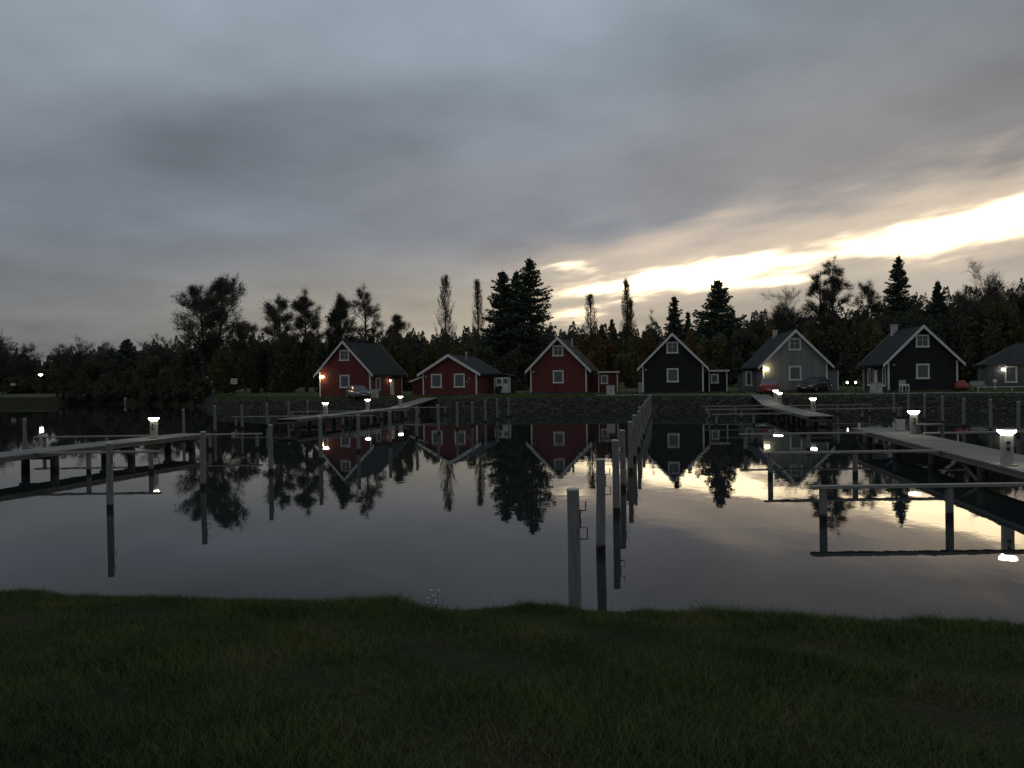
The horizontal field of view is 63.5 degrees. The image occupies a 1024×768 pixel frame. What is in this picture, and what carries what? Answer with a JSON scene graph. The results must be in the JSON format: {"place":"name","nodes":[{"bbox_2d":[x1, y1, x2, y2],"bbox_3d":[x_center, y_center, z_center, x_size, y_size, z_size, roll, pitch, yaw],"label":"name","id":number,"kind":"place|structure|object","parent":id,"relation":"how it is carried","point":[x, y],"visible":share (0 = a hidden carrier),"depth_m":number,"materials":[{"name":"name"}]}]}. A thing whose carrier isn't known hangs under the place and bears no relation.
{"place":"outdoors","nodes":[
{"label":"outdoors","id":0,"kind":"place"},
{"bbox_2d":[0,404,1023,624],"bbox_3d":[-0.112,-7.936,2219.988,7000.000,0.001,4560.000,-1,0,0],"label":"water","id":1,"kind":"structure","parent":0,"point":[465,514],"depth_m":20.24,"materials":[{"name":"grey liquid"}]},
{"bbox_2d":[20,450,160,473],"bbox_3d":[-15.905,3.354,31.216,5.300,1.620,0.200,-1,0,0],"label":"mooring boom","id":2,"kind":"object","parent":1,"relation":"in","point":[150,460],"visible":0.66,"depth_m":31.13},
{"bbox_2d":[33,435,149,447],"bbox_3d":[-20.605,3.370,41.016,6.100,1.620,0.200,-1,0,0],"label":"mooring boom","id":3,"kind":"object","parent":1,"relation":"in","point":[45,437],"visible":0.49,"depth_m":40.91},
{"bbox_2d":[0,433,210,470],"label":"wooden pier","id":4,"kind":"structure","parent":1,"relation":"in","point":[129,444],"depth_m":34.66,"materials":[{"name":"grey wood"}]},
{"bbox_2d":[148,417,159,438],"bbox_3d":[-16.680,2.041,38.575,0.470,0.990,0.470,-1,0,2],"label":"power pedestal","id":5,"kind":"object","parent":4,"relation":"on","point":[154,428],"visible":1,"depth_m":38.44,"materials":[{"name":"white plastic"}]},
{"bbox_2d":[106,442,114,509],"bbox_3d":[-10.661,2.842,21.978,0.299,2.585,0.184,0,0,51],"label":"mooring post","id":6,"kind":"object","parent":1,"relation":"in","point":[109,481],"visible":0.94,"depth_m":21.93,"materials":[{"name":"wood"}]},
{"bbox_2d":[200,431,209,488],"bbox_3d":[-9.756,2.803,26.258,0.301,2.609,0.184,-1,0,9],"label":"mooring post","id":7,"kind":"object","parent":1,"relation":"in","point":[203,445],"visible":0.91,"depth_m":26.20,"materials":[{"name":"wood"}]},
{"bbox_2d":[171,433,262,449],"bbox_3d":[-14.706,3.287,41.316,4.500,1.620,0.200,-1,0,0],"label":"mooring boom","id":8,"kind":"object","parent":1,"relation":"in","point":[255,434],"visible":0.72,"depth_m":41.23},
{"bbox_2d":[268,425,275,472],"bbox_3d":[-8.856,2.776,30.491,0.270,2.566,0.184,-1,0,34],"label":"mooring post","id":9,"kind":"object","parent":1,"relation":"in","point":[270,448],"visible":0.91,"depth_m":30.44,"materials":[{"name":"wood"}]},
{"bbox_2d":[318,417,324,460],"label":"mooring post","id":10,"kind":"object","parent":1,"relation":"in","point":[320,429],"visible":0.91,"depth_m":34.70,"materials":[{"name":"wood"}]},
{"bbox_2d":[275,398,435,430],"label":"wooden pier","id":11,"kind":"structure","parent":1,"relation":"in","point":[308,419],"depth_m":65.98,"materials":[{"name":"grey wood"}]},
{"bbox_2d":[566,487,587,610],"bbox_3d":[0.875,2.724,11.190,0.274,2.640,0.184,0,0,46],"label":"mooring post","id":12,"kind":"object","parent":1,"relation":"in","point":[574,553],"visible":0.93,"depth_m":11.14,"materials":[{"name":"wood"}]},
{"bbox_2d":[596,458,610,553],"bbox_3d":[1.708,2.700,15.631,0.295,2.590,0.184,-1,0,45],"label":"mooring post","id":13,"kind":"object","parent":1,"relation":"in","point":[600,510],"visible":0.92,"depth_m":15.58,"materials":[{"name":"wood"}]},
{"bbox_2d":[612,439,623,514],"bbox_3d":[2.569,2.659,20.099,0.271,2.620,0.184,-1,0,23],"label":"mooring post","id":14,"kind":"object","parent":1,"relation":"in","point":[616,467],"visible":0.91,"depth_m":20.04,"materials":[{"name":"wood"}]},
{"bbox_2d":[619,430,628,489],"bbox_3d":[3.325,2.636,24.556,0.276,2.568,0.184,-1,0,15],"label":"mooring post","id":15,"kind":"object","parent":1,"relation":"in","point":[622,441],"visible":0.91,"depth_m":24.49,"materials":[{"name":"wood"}]},
{"bbox_2d":[628,421,635,472],"bbox_3d":[4.189,2.597,28.992,0.275,2.590,0.184,-1,0,29],"label":"mooring post","id":16,"kind":"object","parent":1,"relation":"in","point":[630,446],"visible":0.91,"depth_m":28.93,"materials":[{"name":"wood"}]},
{"bbox_2d":[632,415,636,459],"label":"mooring post","id":17,"kind":"object","parent":1,"relation":"in","point":[634,420],"visible":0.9,"depth_m":33.38,"materials":[{"name":"wood"}]},
{"bbox_2d":[750,394,835,428],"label":"wooden pier","id":18,"kind":"structure","parent":1,"relation":"in","point":[768,401],"depth_m":59.74,"materials":[{"name":"grey wood"}]},
{"bbox_2d":[739,432,868,451],"bbox_3d":[12.842,2.928,36.116,5.800,1.620,0.200,-1,0,0],"label":"mooring boom","id":19,"kind":"object","parent":1,"relation":"in","point":[808,436],"visible":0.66,"depth_m":36.01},
{"bbox_2d":[763,449,950,476],"bbox_3d":[11.318,2.995,27.116,6.150,1.620,0.200,-1,0,0],"label":"mooring boom","id":20,"kind":"object","parent":1,"relation":"in","point":[854,463],"visible":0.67,"depth_m":27.02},
{"bbox_2d":[809,482,1023,520],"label":"mooring boom","id":21,"kind":"object","parent":1,"relation":"in","point":[949,500],"visible":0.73,"depth_m":18.73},
{"bbox_2d":[851,423,1023,482],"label":"wooden pier","id":22,"kind":"structure","parent":1,"relation":"in","point":[982,461],"depth_m":28.14,"materials":[{"name":"grey wood"}]},
{"bbox_2d":[908,410,919,433],"bbox_3d":[16.885,1.591,34.792,0.470,0.990,0.470,-1,0,16],"label":"power pedestal","id":23,"kind":"object","parent":22,"relation":"on","point":[913,417],"visible":0.95,"depth_m":34.67,"materials":[{"name":"white plastic"}]},
{"bbox_2d":[997,429,1017,465],"bbox_3d":[13.391,1.703,22.409,0.470,0.990,0.470,-1,0,16],"label":"power pedestal","id":24,"kind":"object","parent":22,"relation":"on","point":[1006,447],"visible":1,"depth_m":22.28,"materials":[{"name":"grey plastic"}]},
{"bbox_2d":[923,431,1023,450],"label":"mooring boom","id":25,"kind":"object","parent":1,"relation":"in","point":[980,432],"visible":0.43,"depth_m":35.11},
{"bbox_2d":[0,584,1023,767],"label":"bank","id":26,"kind":"structure","parent":0,"point":[962,714],"depth_m":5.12,"materials":[{"name":"green plant"}]},
{"bbox_2d":[7,581,1020,743],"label":"grass stalks","id":27,"kind":"object","parent":26,"relation":"on","point":[531,633],"depth_m":7.39,"materials":[{"name":"green plant"}]},
{"bbox_2d":[0,395,1023,412],"bbox_3d":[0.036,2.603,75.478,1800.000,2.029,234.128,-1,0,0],"label":"bank slope","id":28,"kind":"structure","parent":0,"point":[39,400],"depth_m":85.95,"materials":[{"name":"stone"}]},
{"bbox_2d":[202,394,1023,412],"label":"riprap stones","id":29,"kind":"object","parent":28,"relation":"on","point":[708,400],"visible":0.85,"depth_m":84.80,"materials":[{"name":"grey stone"}]},
{"bbox_2d":[0,379,1023,401],"bbox_3d":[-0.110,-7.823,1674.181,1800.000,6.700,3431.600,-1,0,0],"label":"ground","id":30,"kind":"structure","parent":0,"point":[300,391],"depth_m":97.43,"materials":[{"name":"green plant"}]},
{"bbox_2d":[0,375,38,393],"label":"bush","id":31,"kind":"object","parent":30,"relation":"on","point":[26,386],"visible":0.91,"depth_m":184.76,"materials":[{"name":"green plant"}]},
{"bbox_2d":[0,329,50,393],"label":"broadleaf tree","id":32,"kind":"object","parent":30,"relation":"on","point":[6,356],"visible":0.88,"depth_m":191.63,"materials":[{"name":"green plant"}]},
{"bbox_2d":[34,367,76,393],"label":"bush","id":33,"kind":"object","parent":30,"relation":"on","point":[49,383],"visible":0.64,"depth_m":180.66,"materials":[{"name":"green plant"}]},
{"bbox_2d":[46,334,102,383],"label":"broadleaf tree","id":34,"kind":"object","parent":30,"relation":"on","point":[60,358],"visible":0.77,"depth_m":177.03,"materials":[{"name":"green plant"}]},
{"bbox_2d":[71,377,100,401],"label":"bush","id":35,"kind":"object","parent":30,"relation":"on","point":[83,393],"visible":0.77,"depth_m":151.61,"materials":[{"name":"green plant"}]},
{"bbox_2d":[83,340,121,365],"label":"broadleaf tree","id":36,"kind":"object","parent":30,"relation":"on","point":[110,351],"visible":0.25,"depth_m":184.84,"materials":[{"name":"green plant"}]},
{"bbox_2d":[91,375,116,401],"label":"bush","id":37,"kind":"object","parent":30,"relation":"on","point":[101,393],"visible":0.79,"depth_m":150.86,"materials":[{"name":"green plant"}]},
{"bbox_2d":[102,355,137,386],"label":"bush","id":38,"kind":"object","parent":30,"relation":"on","point":[113,368],"visible":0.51,"depth_m":166.57,"materials":[{"name":"green plant"}]},
{"bbox_2d":[112,338,141,375],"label":"spruce","id":39,"kind":"object","parent":30,"relation":"on","point":[127,348],"visible":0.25,"depth_m":179.22,"materials":[{"name":"green plant"}]},
{"bbox_2d":[129,351,172,387],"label":"bush","id":40,"kind":"object","parent":30,"relation":"on","point":[152,370],"visible":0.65,"depth_m":158.05,"materials":[{"name":"green plant"}]},
{"bbox_2d":[138,372,163,401],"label":"bush","id":41,"kind":"object","parent":30,"relation":"on","point":[147,392],"visible":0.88,"depth_m":139.84,"materials":[{"name":"green plant"}]},
{"bbox_2d":[136,332,190,371],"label":"broadleaf tree","id":42,"kind":"object","parent":30,"relation":"on","point":[163,358],"visible":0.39,"depth_m":169.70,"materials":[{"name":"green plant"}]},
{"bbox_2d":[188,371,213,402],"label":"bush","id":43,"kind":"object","parent":30,"relation":"on","point":[202,388],"visible":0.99,"depth_m":125.52,"materials":[{"name":"green plant"}]},
{"bbox_2d":[167,270,256,376],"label":"alder","id":44,"kind":"object","parent":30,"relation":"on","point":[206,307],"visible":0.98,"depth_m":145.74,"materials":[{"name":"green plant"}]},
{"bbox_2d":[207,345,243,392],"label":"bush","id":45,"kind":"object","parent":30,"relation":"on","point":[222,373],"visible":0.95,"depth_m":144.12,"materials":[{"name":"green plant"}]},
{"bbox_2d":[229,321,258,390],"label":"broadleaf tree","id":46,"kind":"object","parent":30,"relation":"on","point":[242,346],"visible":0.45,"depth_m":164.01,"materials":[{"name":"green plant"}]},
{"bbox_2d":[236,341,275,392],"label":"bush","id":47,"kind":"object","parent":30,"relation":"on","point":[253,363],"visible":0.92,"depth_m":140.81,"materials":[{"name":"green plant"}]},
{"bbox_2d":[257,292,309,391],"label":"alder","id":48,"kind":"object","parent":30,"relation":"on","point":[275,317],"visible":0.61,"depth_m":139.70,"materials":[{"name":"green plant"}]},
{"bbox_2d":[266,335,302,392],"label":"bush","id":49,"kind":"object","parent":30,"relation":"on","point":[287,360],"visible":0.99,"depth_m":134.90,"materials":[{"name":"green plant"}]},
{"bbox_2d":[282,288,327,391],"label":"alder","id":50,"kind":"object","parent":30,"relation":"on","point":[302,305],"visible":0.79,"depth_m":138.54,"materials":[{"name":"green plant"}]},
{"bbox_2d":[304,337,328,391],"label":"bush","id":51,"kind":"object","parent":30,"relation":"on","point":[319,356],"visible":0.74,"depth_m":132.58,"materials":[{"name":"green plant"}]},
{"bbox_2d":[322,292,360,355],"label":"broadleaf tree","id":52,"kind":"object","parent":30,"relation":"on","point":[335,319],"visible":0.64,"depth_m":141.38,"materials":[{"name":"green plant"}]},
{"bbox_2d":[346,385,369,398],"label":"parked car","id":53,"kind":"object","parent":30,"relation":"on","point":[355,391],"visible":0.98,"depth_m":91.39,"materials":[{"name":"silver metal"}]},
{"bbox_2d":[313,340,407,397],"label":"wooden house","id":54,"kind":"structure","parent":30,"relation":"on","point":[346,364],"depth_m":96.02,"materials":[{"name":"red paint"}]},
{"bbox_2d":[348,283,386,342],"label":"birch","id":55,"kind":"object","parent":30,"relation":"on","point":[368,311],"visible":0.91,"depth_m":138.53,"materials":[{"name":"green plant"}]},
{"bbox_2d":[381,312,417,354],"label":"broadleaf tree","id":56,"kind":"object","parent":30,"relation":"on","point":[397,325],"visible":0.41,"depth_m":159.02,"materials":[{"name":"green plant"}]},
{"bbox_2d":[388,331,422,390],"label":"bush","id":57,"kind":"object","parent":30,"relation":"on","point":[406,361],"visible":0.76,"depth_m":129.32,"materials":[{"name":"green plant"}]},
{"bbox_2d":[418,339,438,377],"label":"bush","id":58,"kind":"object","parent":30,"relation":"on","point":[430,354],"visible":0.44,"depth_m":126.96,"materials":[{"name":"green plant"}]},
{"bbox_2d":[433,274,456,355],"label":"poplar","id":59,"kind":"object","parent":30,"relation":"on","point":[445,307],"visible":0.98,"depth_m":214.84,"materials":[{"name":"green plant"}]},
{"bbox_2d":[409,352,500,395],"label":"wooden house","id":60,"kind":"structure","parent":30,"relation":"on","point":[455,374],"depth_m":95.74,"materials":[{"name":"red paint"}]},
{"bbox_2d":[438,333,476,359],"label":"bush","id":61,"kind":"object","parent":30,"relation":"on","point":[468,346],"visible":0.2,"depth_m":124.49,"materials":[{"name":"green plant"}]},
{"bbox_2d":[469,278,485,349],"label":"poplar","id":62,"kind":"object","parent":30,"relation":"on","point":[478,296],"visible":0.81,"depth_m":214.52,"materials":[{"name":"green plant"}]},
{"bbox_2d":[474,345,506,370],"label":"bush","id":63,"kind":"object","parent":30,"relation":"on","point":[487,357],"visible":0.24,"depth_m":121.39,"materials":[{"name":"green plant"}]},
{"bbox_2d":[492,373,516,393],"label":"garden shed","id":64,"kind":"structure","parent":30,"relation":"on","point":[505,382],"depth_m":98.97,"materials":[{"name":"white paint"}]},
{"bbox_2d":[475,269,541,371],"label":"spruce","id":65,"kind":"object","parent":30,"relation":"on","point":[499,320],"visible":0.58,"depth_m":156.36,"materials":[{"name":"green plant"}]},
{"bbox_2d":[0,278,1023,390],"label":"distant wood","id":66,"kind":"object","parent":30,"relation":"on","point":[850,324],"visible":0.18,"depth_m":238.22,"materials":[{"name":"green plant"}]},
{"bbox_2d":[498,345,533,390],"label":"bush","id":67,"kind":"object","parent":30,"relation":"on","point":[514,363],"visible":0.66,"depth_m":118.88,"materials":[{"name":"green plant"}]},
{"bbox_2d":[498,259,556,365],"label":"spruce","id":68,"kind":"object","parent":30,"relation":"on","point":[529,308],"visible":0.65,"depth_m":154.91,"materials":[{"name":"green plant"}]},
{"bbox_2d":[525,336,620,393],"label":"wooden house","id":69,"kind":"structure","parent":30,"relation":"on","point":[559,364],"depth_m":96.14,"materials":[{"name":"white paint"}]},
{"bbox_2d":[573,336,589,357],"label":"bush","id":70,"kind":"object","parent":30,"relation":"on","point":[583,347],"visible":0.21,"depth_m":134.42,"materials":[{"name":"orange plant"}]},
{"bbox_2d":[582,292,598,353],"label":"poplar","id":71,"kind":"object","parent":30,"relation":"on","point":[589,296],"visible":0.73,"depth_m":214.53,"materials":[{"name":"green plant"}]},
{"bbox_2d":[586,332,615,373],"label":"bush","id":72,"kind":"object","parent":30,"relation":"on","point":[601,357],"visible":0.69,"depth_m":129.24,"materials":[{"name":"orange plant"}]},
{"bbox_2d":[605,319,622,381],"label":"spruce","id":73,"kind":"object","parent":30,"relation":"on","point":[613,336],"visible":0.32,"depth_m":184.31,"materials":[{"name":"green plant"}]},
{"bbox_2d":[614,337,641,387],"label":"bush","id":74,"kind":"object","parent":30,"relation":"on","point":[628,362],"visible":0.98,"depth_m":126.91,"materials":[{"name":"green plant"}]},
{"bbox_2d":[619,278,638,352],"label":"poplar","id":75,"kind":"object","parent":30,"relation":"on","point":[627,329],"visible":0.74,"depth_m":209.73,"materials":[{"name":"green plant"}]},
{"bbox_2d":[636,330,661,363],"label":"bush","id":76,"kind":"object","parent":30,"relation":"on","point":[647,348],"visible":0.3,"depth_m":131.04,"materials":[{"name":"orange plant"}]},
{"bbox_2d":[663,296,684,340],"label":"spruce","id":77,"kind":"object","parent":30,"relation":"on","point":[673,326],"visible":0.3,"depth_m":177.36,"materials":[{"name":"green plant"}]},
{"bbox_2d":[637,332,729,393],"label":"wooden house","id":78,"kind":"structure","parent":30,"relation":"on","point":[672,362],"depth_m":90.04,"materials":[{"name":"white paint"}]},
{"bbox_2d":[684,327,704,372],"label":"tree","id":79,"kind":"object","parent":30,"relation":"on","point":[690,344],"visible":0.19,"depth_m":127.08,"materials":[{"name":"orange plant"}]},
{"bbox_2d":[696,332,729,372],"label":"bush","id":80,"kind":"object","parent":30,"relation":"on","point":[712,355],"visible":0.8,"depth_m":122.86,"materials":[{"name":"green plant"}]},
{"bbox_2d":[681,278,753,382],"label":"spruce","id":81,"kind":"object","parent":30,"relation":"on","point":[724,322],"visible":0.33,"depth_m":162.09,"materials":[{"name":"green plant"}]},
{"bbox_2d":[720,327,760,386],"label":"bush","id":82,"kind":"object","parent":30,"relation":"on","point":[743,350],"visible":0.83,"depth_m":121.64,"materials":[{"name":"green plant"}]},
{"bbox_2d":[756,379,778,393],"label":"parked car","id":83,"kind":"object","parent":30,"relation":"on","point":[767,385],"visible":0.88,"depth_m":80.89,"materials":[{"name":"red metal"}]},
{"bbox_2d":[741,284,816,345],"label":"broadleaf tree","id":84,"kind":"object","parent":30,"relation":"on","point":[780,316],"visible":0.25,"depth_m":187.98,"materials":[{"name":"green plant"}]},
{"bbox_2d":[732,329,841,391],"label":"wooden house","id":85,"kind":"structure","parent":30,"relation":"on","point":[789,360],"depth_m":86.09,"materials":[{"name":"white paint"}]},
{"bbox_2d":[789,366,801,380],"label":"window","id":86,"kind":"structure","parent":85,"relation":"in","point":[794,371],"depth_m":85.98,"materials":[{"name":"white paint"}]},
{"bbox_2d":[796,313,821,351],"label":"bush","id":87,"kind":"object","parent":30,"relation":"on","point":[808,332],"visible":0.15,"depth_m":120.73,"materials":[{"name":"green plant"}]},
{"bbox_2d":[797,377,831,391],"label":"parked car","id":88,"kind":"object","parent":30,"relation":"on","point":[815,384],"visible":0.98,"depth_m":83.32,"materials":[{"name":"black metal"}]},
{"bbox_2d":[800,251,855,354],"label":"alder","id":89,"kind":"object","parent":30,"relation":"on","point":[828,294],"visible":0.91,"depth_m":133.14,"materials":[{"name":"green plant"}]},
{"bbox_2d":[815,320,862,385],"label":"bush","id":90,"kind":"object","parent":30,"relation":"on","point":[831,344],"visible":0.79,"depth_m":117.05,"materials":[{"name":"green plant"}]},
{"bbox_2d":[858,317,884,384],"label":"bush","id":91,"kind":"object","parent":30,"relation":"on","point":[871,336],"visible":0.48,"depth_m":115.13,"materials":[{"name":"green plant"}]},
{"bbox_2d":[846,278,903,347],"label":"broadleaf tree","id":92,"kind":"object","parent":30,"relation":"on","point":[875,307],"visible":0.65,"depth_m":140.12,"materials":[{"name":"green plant"}]},
{"bbox_2d":[872,254,923,337],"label":"spruce","id":93,"kind":"object","parent":30,"relation":"on","point":[900,278],"visible":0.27,"depth_m":167.19,"materials":[{"name":"green plant"}]},
{"bbox_2d":[881,304,921,337],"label":"bush","id":94,"kind":"object","parent":30,"relation":"on","point":[909,318],"visible":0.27,"depth_m":117.48,"materials":[{"name":"green plant"}]},
{"bbox_2d":[857,324,965,391],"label":"wooden house","id":95,"kind":"structure","parent":30,"relation":"on","point":[921,357],"depth_m":82.11,"materials":[{"name":"dark painted wood"},{"name":"white paint"},{"name":"glass"}]},
{"bbox_2d":[916,364,929,378],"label":"window","id":96,"kind":"structure","parent":95,"relation":"in","point":[922,370],"depth_m":81.98,"materials":[{"name":"white paint"}]},
{"bbox_2d":[920,280,951,329],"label":"spruce","id":97,"kind":"object","parent":30,"relation":"on","point":[938,305],"visible":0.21,"depth_m":165.47,"materials":[{"name":"green plant"}]},
{"bbox_2d":[919,298,965,353],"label":"bush","id":98,"kind":"object","parent":30,"relation":"on","point":[940,332],"visible":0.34,"depth_m":114.85,"materials":[{"name":"green plant"}]},
{"bbox_2d":[946,283,993,348],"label":"broadleaf tree","id":99,"kind":"object","parent":30,"relation":"on","point":[966,312],"visible":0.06,"depth_m":163.77,"materials":[{"name":"green plant"}]},
{"bbox_2d":[947,296,1001,382],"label":"bush","id":100,"kind":"object","parent":30,"relation":"on","point":[971,353],"visible":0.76,"depth_m":113.06,"materials":[{"name":"green plant"}]},
{"bbox_2d":[954,258,1023,344],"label":"broadleaf tree","id":101,"kind":"object","parent":30,"relation":"on","point":[994,293],"visible":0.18,"depth_m":168.05,"materials":[{"name":"green plant"}]},
{"bbox_2d":[973,343,1023,388],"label":"hip roof house","id":102,"kind":"structure","parent":30,"relation":"on","point":[1004,367],"depth_m":84.61,"materials":[{"name":"white paint"}]},
{"bbox_2d":[1004,366,1017,382],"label":"window","id":103,"kind":"structure","parent":102,"relation":"in","point":[1010,371],"depth_m":84.07,"materials":[{"name":"white paint"}]},
{"bbox_2d":[987,296,1023,352],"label":"bush","id":104,"kind":"object","parent":30,"relation":"on","point":[1010,332],"visible":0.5,"depth_m":113.03,"materials":[{"name":"green plant"}]},
{"bbox_2d":[0,0,1023,381],"label":"sky","id":105,"kind":"structure","parent":0,"point":[150,150],"materials":[{"name":"grey"}]},
{"bbox_2d":[597,392,1022,395],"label":"bank path","id":106,"kind":"structure","parent":0,"point":[811,393],"depth_m":80.77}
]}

